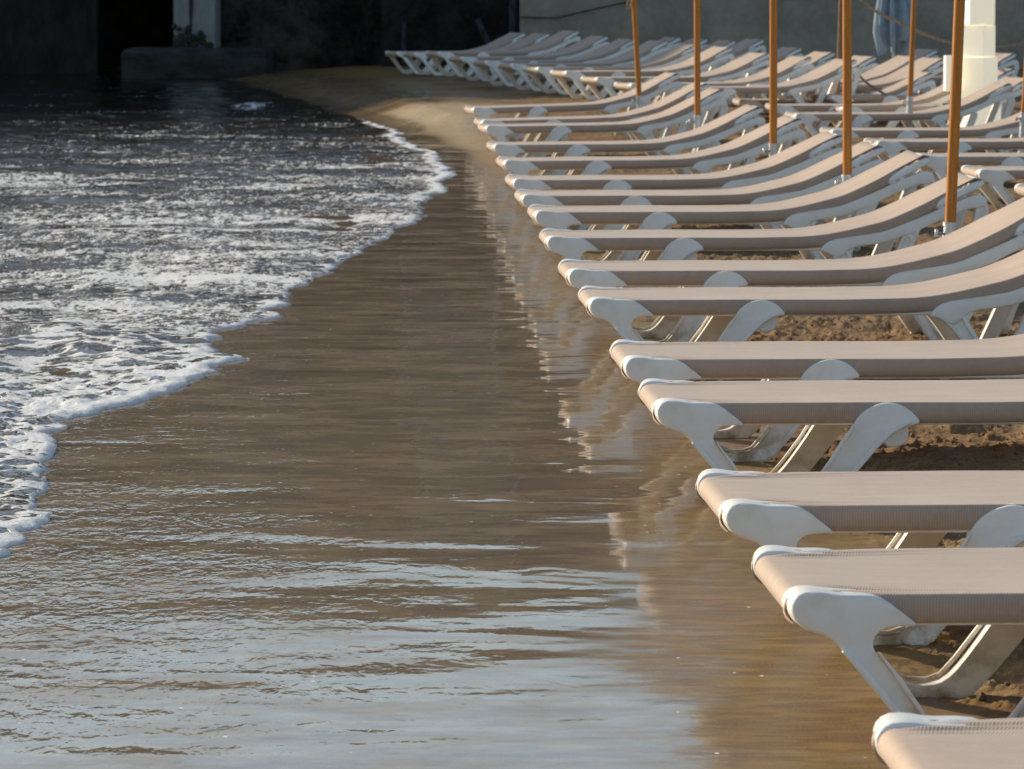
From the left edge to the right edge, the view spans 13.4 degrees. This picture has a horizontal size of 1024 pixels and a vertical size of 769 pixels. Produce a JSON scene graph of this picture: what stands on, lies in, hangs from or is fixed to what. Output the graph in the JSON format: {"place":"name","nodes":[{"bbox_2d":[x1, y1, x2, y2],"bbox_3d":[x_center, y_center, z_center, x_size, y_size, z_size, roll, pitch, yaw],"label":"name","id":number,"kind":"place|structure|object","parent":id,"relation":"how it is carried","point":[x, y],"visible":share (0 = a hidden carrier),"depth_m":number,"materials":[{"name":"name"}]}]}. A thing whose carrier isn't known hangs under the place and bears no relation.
{"place":"outdoors","nodes":[
{"label":"outdoors","id":0,"kind":"place"},
{"bbox_2d":[0,71,456,557],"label":"sea water","id":1,"kind":"structure","parent":0,"point":[141,252],"depth_m":25.87,"materials":[{"name":"grey liquid"}]},
{"bbox_2d":[0,65,1023,768],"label":"sand beach","id":2,"kind":"structure","parent":0,"point":[420,493],"depth_m":10.74,"materials":[{"name":"brown sand"}]},
{"bbox_2d":[402,22,405,62],"bbox_3d":[-1.597,-5.054,64.306,0.055,0.612,0.055,2,6,22],"label":"stake","id":3,"kind":"object","parent":2,"relation":"on","point":[403,36],"visible":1,"depth_m":64.28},
{"bbox_2d":[385,32,524,74],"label":"sun lounger","id":4,"kind":"object","parent":2,"relation":"on","point":[506,40],"visible":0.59,"depth_m":62.62,"materials":[{"name":"white plastic"}]},
{"bbox_2d":[402,33,548,75],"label":"sun lounger","id":5,"kind":"object","parent":2,"relation":"on","point":[530,40],"visible":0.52,"depth_m":59.79,"materials":[{"name":"white plastic"}]},
{"bbox_2d":[474,18,490,44],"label":"leaning timber","id":6,"kind":"object","parent":2,"relation":"on","point":[482,31],"visible":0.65,"depth_m":67.14,"materials":[{"name":"grey wood"}]},
{"bbox_2d":[425,30,580,76],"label":"sun lounger","id":7,"kind":"object","parent":2,"relation":"on","point":[555,42],"visible":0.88,"depth_m":57.06,"materials":[{"name":"white plastic"}]},
{"bbox_2d":[509,0,515,41],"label":"wall pipe","id":8,"kind":"object","parent":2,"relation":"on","point":[512,11],"depth_m":67.13,"materials":[{"name":"grey metal"}]},
{"bbox_2d":[448,35,608,81],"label":"sun lounger","id":9,"kind":"object","parent":2,"relation":"on","point":[584,46],"visible":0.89,"depth_m":54.88,"materials":[{"name":"white plastic"}]},
{"bbox_2d":[472,39,633,86],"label":"sun lounger","id":10,"kind":"object","parent":2,"relation":"on","point":[617,47],"visible":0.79,"depth_m":53.49,"materials":[{"name":"white plastic"}]},
{"bbox_2d":[464,72,682,141],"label":"sun lounger","id":11,"kind":"object","parent":2,"relation":"on","point":[655,86],"visible":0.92,"depth_m":39.80,"materials":[{"name":"white plastic"}]},
{"bbox_2d":[497,40,668,90],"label":"sun lounger","id":12,"kind":"object","parent":2,"relation":"on","point":[648,50],"visible":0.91,"depth_m":51.58,"materials":[{"name":"white plastic"}]},
{"bbox_2d":[474,82,709,156],"bbox_3d":[0.676,-2.229,36.664,1.951,0.586,0.706,-2,5,-6],"label":"sun lounger","id":13,"kind":"object","parent":2,"relation":"on","point":[675,98],"visible":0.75,"depth_m":36.44,"materials":[{"name":"white plastic"}]},
{"bbox_2d":[478,88,727,156],"bbox_3d":[0.722,-2.073,35.013,1.950,0.595,0.706,-1,5,-6],"label":"sun lounger","id":14,"kind":"object","parent":2,"relation":"on","point":[669,119],"visible":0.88,"depth_m":34.73,"materials":[{"name":"white plastic"}]},
{"bbox_2d":[522,44,693,94],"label":"sun lounger","id":15,"kind":"object","parent":2,"relation":"on","point":[677,54],"visible":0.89,"depth_m":49.75,"materials":[{"name":"white plastic"}]},
{"bbox_2d":[486,104,765,174],"bbox_3d":[0.810,-1.712,31.206,1.950,0.567,0.706,-1,5,-5],"label":"sun lounger","id":16,"kind":"object","parent":2,"relation":"on","point":[714,132],"visible":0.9,"depth_m":30.91,"materials":[{"name":"white plastic"}]},
{"bbox_2d":[627,0,642,108],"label":"umbrella pole","id":17,"kind":"object","parent":2,"relation":"on","point":[639,96],"visible":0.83,"depth_m":38.57,"materials":[{"name":"brown wood"}]},
{"bbox_2d":[573,38,706,81],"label":"sun lounger","id":18,"kind":"object","parent":2,"relation":"on","point":[691,41],"visible":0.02,"depth_m":57.91,"materials":[{"name":"white plastic"}]},
{"bbox_2d":[550,46,734,99],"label":"sun lounger","id":19,"kind":"object","parent":2,"relation":"on","point":[711,58],"visible":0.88,"depth_m":48.13,"materials":[{"name":"white plastic"}]},
{"bbox_2d":[496,115,806,174],"bbox_3d":[0.890,-1.440,28.150,1.951,0.574,0.706,-1,5,-5],"label":"sun lounger","id":20,"kind":"object","parent":2,"relation":"on","point":[747,147],"visible":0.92,"depth_m":27.86,"materials":[{"name":"white plastic"}]},
{"bbox_2d":[655,37,680,49],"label":"sun lounger","id":21,"kind":"object","parent":2,"relation":"on","point":[668,40],"visible":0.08,"depth_m":59.83,"materials":[{"name":"white plastic"}]},
{"bbox_2d":[505,131,842,229],"bbox_3d":[0.950,-1.189,25.462,1.950,0.564,0.706,0,5,-4],"label":"sun lounger","id":22,"kind":"object","parent":2,"relation":"on","point":[792,160],"visible":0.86,"depth_m":25.16,"materials":[{"name":"white plastic"}]},
{"bbox_2d":[580,52,769,105],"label":"sun lounger","id":23,"kind":"object","parent":2,"relation":"on","point":[748,64],"visible":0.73,"depth_m":46.24,"materials":[{"name":"white plastic"}]},
{"bbox_2d":[689,0,701,151],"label":"umbrella pole","id":24,"kind":"object","parent":2,"relation":"on","point":[697,115],"visible":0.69,"depth_m":32.10,"materials":[{"name":"brown wood"}]},
{"bbox_2d":[514,141,884,251],"bbox_3d":[1.002,-1.004,23.335,1.950,0.578,0.706,0,5,-3],"label":"sun lounger","id":25,"kind":"object","parent":2,"relation":"on","point":[825,174],"visible":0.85,"depth_m":23.03,"materials":[{"name":"white plastic"}]},
{"bbox_2d":[686,40,734,69],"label":"sun lounger","id":26,"kind":"object","parent":2,"relation":"on","point":[719,43],"visible":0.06,"depth_m":56.14,"materials":[{"name":"white plastic"}]},
{"bbox_2d":[614,56,814,112],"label":"sun lounger","id":27,"kind":"object","parent":2,"relation":"on","point":[790,68],"visible":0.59,"depth_m":44.28,"materials":[{"name":"white plastic"}]},
{"bbox_2d":[684,39,765,67],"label":"sun lounger","id":28,"kind":"object","parent":2,"relation":"on","point":[741,48],"visible":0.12,"depth_m":53.84,"materials":[{"name":"white plastic"}]},
{"bbox_2d":[527,150,934,260],"bbox_3d":[1.064,-0.840,21.389,1.950,0.601,0.706,0,5,-3],"label":"sun lounger","id":29,"kind":"object","parent":2,"relation":"on","point":[859,194],"visible":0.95,"depth_m":21.08,"materials":[{"name":"white plastic"}]},
{"bbox_2d":[706,47,803,94],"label":"sun lounger","id":30,"kind":"object","parent":2,"relation":"on","point":[783,53],"visible":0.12,"depth_m":50.87,"materials":[{"name":"white plastic"}]},
{"bbox_2d":[659,58,859,114],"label":"sun lounger","id":31,"kind":"object","parent":2,"relation":"on","point":[821,77],"visible":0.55,"depth_m":42.62,"materials":[{"name":"white plastic"}]},
{"bbox_2d":[539,172,988,287],"bbox_3d":[1.108,-0.650,19.441,1.950,0.571,0.706,0,5,-2],"label":"sun lounger","id":32,"kind":"object","parent":2,"relation":"on","point":[902,219],"visible":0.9,"depth_m":19.13,"materials":[{"name":"white plastic"}]},
{"bbox_2d":[763,0,777,156],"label":"umbrella pole","id":33,"kind":"object","parent":2,"relation":"on","point":[773,147],"visible":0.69,"depth_m":26.32,"materials":[{"name":"brown wood"}]},
{"bbox_2d":[731,51,834,96],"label":"sun lounger","id":34,"kind":"object","parent":2,"relation":"on","point":[816,61],"visible":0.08,"depth_m":48.88,"materials":[{"name":"white plastic"}]},
{"bbox_2d":[558,197,1023,341],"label":"sun lounger","id":35,"kind":"object","parent":2,"relation":"on","point":[984,241],"visible":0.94,"depth_m":16.66,"materials":[{"name":"white plastic"}]},
{"bbox_2d":[720,55,877,104],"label":"sun lounger","id":36,"kind":"object","parent":2,"relation":"on","point":[859,64],"visible":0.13,"depth_m":46.88,"materials":[{"name":"white plastic"}]},
{"bbox_2d":[578,250,1023,380],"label":"sun lounger","id":37,"kind":"object","parent":2,"relation":"on","point":[946,305],"visible":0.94,"depth_m":15.31,"materials":[{"name":"white plastic"}]},
{"bbox_2d":[609,334,1023,461],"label":"sun lounger","id":38,"kind":"object","parent":2,"relation":"on","point":[641,361],"visible":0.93,"depth_m":12.74,"materials":[{"name":"white plastic"}]},
{"bbox_2d":[638,378,1023,472],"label":"sun lounger","id":39,"kind":"object","parent":2,"relation":"on","point":[875,414],"visible":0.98,"depth_m":11.37,"materials":[{"name":"white plastic"}]},
{"bbox_2d":[743,55,919,98],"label":"sun lounger","id":40,"kind":"object","parent":2,"relation":"on","point":[892,65],"visible":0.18,"depth_m":46.07,"materials":[{"name":"white plastic"}]},
{"bbox_2d":[642,240,1021,700],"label":"sand crumbs","id":41,"kind":"object","parent":2,"relation":"on","point":[981,695],"visible":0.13,"depth_m":13.20,"materials":[{"name":"brown sand"}]},
{"bbox_2d":[732,71,935,117],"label":"sun lounger","id":42,"kind":"object","parent":2,"relation":"on","point":[901,87],"visible":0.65,"depth_m":42.95,"materials":[{"name":"white plastic"}]},
{"bbox_2d":[836,0,841,93],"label":"umbrella pole","id":43,"kind":"object","parent":2,"relation":"on","point":[839,42],"visible":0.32,"depth_m":43.35,"materials":[{"name":"brown wood"}]},
{"bbox_2d":[860,0,1023,48],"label":"rope","id":44,"kind":"object","parent":43,"relation":"hanging from","point":[865,3],"visible":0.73,"depth_m":43.76,"materials":[{"name":"brown fabric"}]},
{"bbox_2d":[835,0,852,257],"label":"umbrella pole","id":45,"kind":"object","parent":2,"relation":"on","point":[847,174],"visible":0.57,"depth_m":22.04,"materials":[{"name":"brown wood"}]},
{"bbox_2d":[746,57,943,112],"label":"sun lounger","id":46,"kind":"object","parent":2,"relation":"on","point":[923,64],"visible":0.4,"depth_m":43.95,"materials":[{"name":"white plastic"}]},
{"bbox_2d":[765,85,949,131],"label":"sun lounger","id":47,"kind":"object","parent":2,"relation":"on","point":[938,96],"visible":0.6,"depth_m":41.20,"materials":[{"name":"white plastic"}]},
{"bbox_2d":[696,469,1023,644],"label":"sun lounger","id":48,"kind":"object","parent":2,"relation":"on","point":[932,509],"visible":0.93,"depth_m":9.12,"materials":[{"name":"white plastic"}]},
{"bbox_2d":[751,545,1023,717],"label":"sun lounger","id":49,"kind":"object","parent":2,"relation":"on","point":[851,603],"visible":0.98,"depth_m":7.97,"materials":[{"name":"white plastic"}]},
{"bbox_2d":[873,0,911,57],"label":"closed parasol","id":50,"kind":"object","parent":2,"relation":"on","point":[890,33],"visible":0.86,"depth_m":49.22,"materials":[{"name":"blue fabric"}]},
{"bbox_2d":[785,82,1014,148],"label":"sun lounger","id":51,"kind":"object","parent":2,"relation":"on","point":[972,104],"visible":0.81,"depth_m":38.15,"materials":[{"name":"white plastic"}]},
{"bbox_2d":[861,49,939,91],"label":"sun lounger","id":52,"kind":"object","parent":2,"relation":"on","point":[921,53],"visible":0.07,"depth_m":52.38,"materials":[{"name":"white plastic"}]},
{"bbox_2d":[903,0,916,127],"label":"umbrella pole","id":53,"kind":"object","parent":2,"relation":"on","point":[909,101],"visible":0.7,"depth_m":38.38,"materials":[{"name":"brown wood"}]},
{"bbox_2d":[810,68,1018,123],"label":"sun lounger","id":54,"kind":"object","parent":2,"relation":"on","point":[837,98],"visible":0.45,"depth_m":42.56,"materials":[{"name":"white plastic"}]},
{"bbox_2d":[819,112,1019,160],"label":"sun lounger","id":55,"kind":"object","parent":2,"relation":"on","point":[1010,125],"visible":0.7,"depth_m":33.90,"materials":[{"name":"white plastic"}]},
{"bbox_2d":[831,76,1022,127],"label":"sun lounger","id":56,"kind":"object","parent":2,"relation":"on","point":[1015,90],"visible":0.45,"depth_m":41.15,"materials":[{"name":"white plastic"}]},
{"bbox_2d":[854,53,1018,93],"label":"sun lounger","id":57,"kind":"object","parent":2,"relation":"on","point":[1002,63],"visible":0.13,"depth_m":49.37,"materials":[{"name":"white plastic"}]},
{"bbox_2d":[863,137,1023,180],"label":"sun lounger","id":58,"kind":"object","parent":2,"relation":"on","point":[893,147],"visible":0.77,"depth_m":31.10,"materials":[{"name":"white plastic"}]},
{"bbox_2d":[872,712,1023,768],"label":"sun lounger","id":59,"kind":"object","parent":2,"relation":"on","point":[900,740],"visible":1,"depth_m":6.28,"materials":[{"name":"beige"}]},
{"bbox_2d":[934,0,964,237],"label":"umbrella pole","id":60,"kind":"object","parent":2,"relation":"on","point":[950,224],"visible":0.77,"depth_m":17.96,"materials":[{"name":"brown wood"}]},
{"bbox_2d":[912,153,1023,200],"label":"sun lounger","id":61,"kind":"object","parent":2,"relation":"on","point":[937,164],"visible":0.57,"depth_m":28.35,"materials":[{"name":"white plastic"}]},
{"bbox_2d":[943,0,1000,126],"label":"white column","id":62,"kind":"structure","parent":2,"relation":"on","point":[980,66],"depth_m":40.58,"materials":[{"name":"white plastic"}]},
{"bbox_2d":[961,165,1023,209],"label":"sun lounger","id":63,"kind":"object","parent":2,"relation":"on","point":[996,177],"visible":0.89,"depth_m":26.27,"materials":[{"name":"white plastic"}]},
{"bbox_2d":[1014,183,1023,196],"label":"sun lounger","id":64,"kind":"object","parent":2,"relation":"on","point":[1019,189],"visible":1,"depth_m":24.27,"materials":[{"name":"white plastic"}]},
{"bbox_2d":[1015,70,1023,152],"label":"umbrella pole","id":65,"kind":"object","parent":2,"relation":"on","point":[1021,130],"visible":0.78,"depth_m":33.43,"materials":[{"name":"brown wood"}]},
{"bbox_2d":[842,66,886,94],"bbox_3d":[3.513,-2.965,43.069,0.685,0.402,0.120,4,6,37],"label":"loose rope","id":66,"kind":"object","parent":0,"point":[871,86],"visible":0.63,"depth_m":43.04,"materials":[{"name":"grey fabric"}]},
{"label":"ground","id":67,"kind":"structure","parent":0,"visible":0},
{"bbox_2d":[0,0,103,74],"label":"quay wall","id":68,"kind":"structure","parent":67,"relation":"on","point":[48,36],"depth_m":72.74,"materials":[{"name":"concrete"}]},
{"bbox_2d":[103,0,173,65],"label":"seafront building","id":69,"kind":"structure","parent":67,"relation":"on","point":[127,24],"depth_m":81.72,"materials":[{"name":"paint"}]},
{"bbox_2d":[121,47,275,78],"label":"concrete platform","id":70,"kind":"structure","parent":67,"relation":"on","point":[189,62],"depth_m":69.12,"materials":[{"name":"grey concrete"}]},
{"bbox_2d":[171,0,220,47],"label":"white pillar","id":71,"kind":"structure","parent":70,"relation":"on","point":[197,23],"depth_m":70.35,"materials":[{"name":"paint"}]},
{"bbox_2d":[220,0,380,70],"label":"rock face","id":72,"kind":"object","parent":67,"relation":"on","point":[306,34],"visible":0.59,"depth_m":71.74},
{"bbox_2d":[381,0,519,66],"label":"masonry recess wall","id":73,"kind":"structure","parent":67,"relation":"on","point":[441,25],"depth_m":70.91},
{"bbox_2d":[520,0,1023,68],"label":"plastered wall","id":74,"kind":"structure","parent":67,"relation":"on","point":[807,27],"depth_m":67.76,"materials":[{"name":"grey paint"}]},
{"bbox_2d":[521,1,629,18],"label":"cable","id":75,"kind":"object","parent":74,"relation":"attached to","point":[577,12],"depth_m":67.65,"materials":[{"name":"plastic"}]}
]}

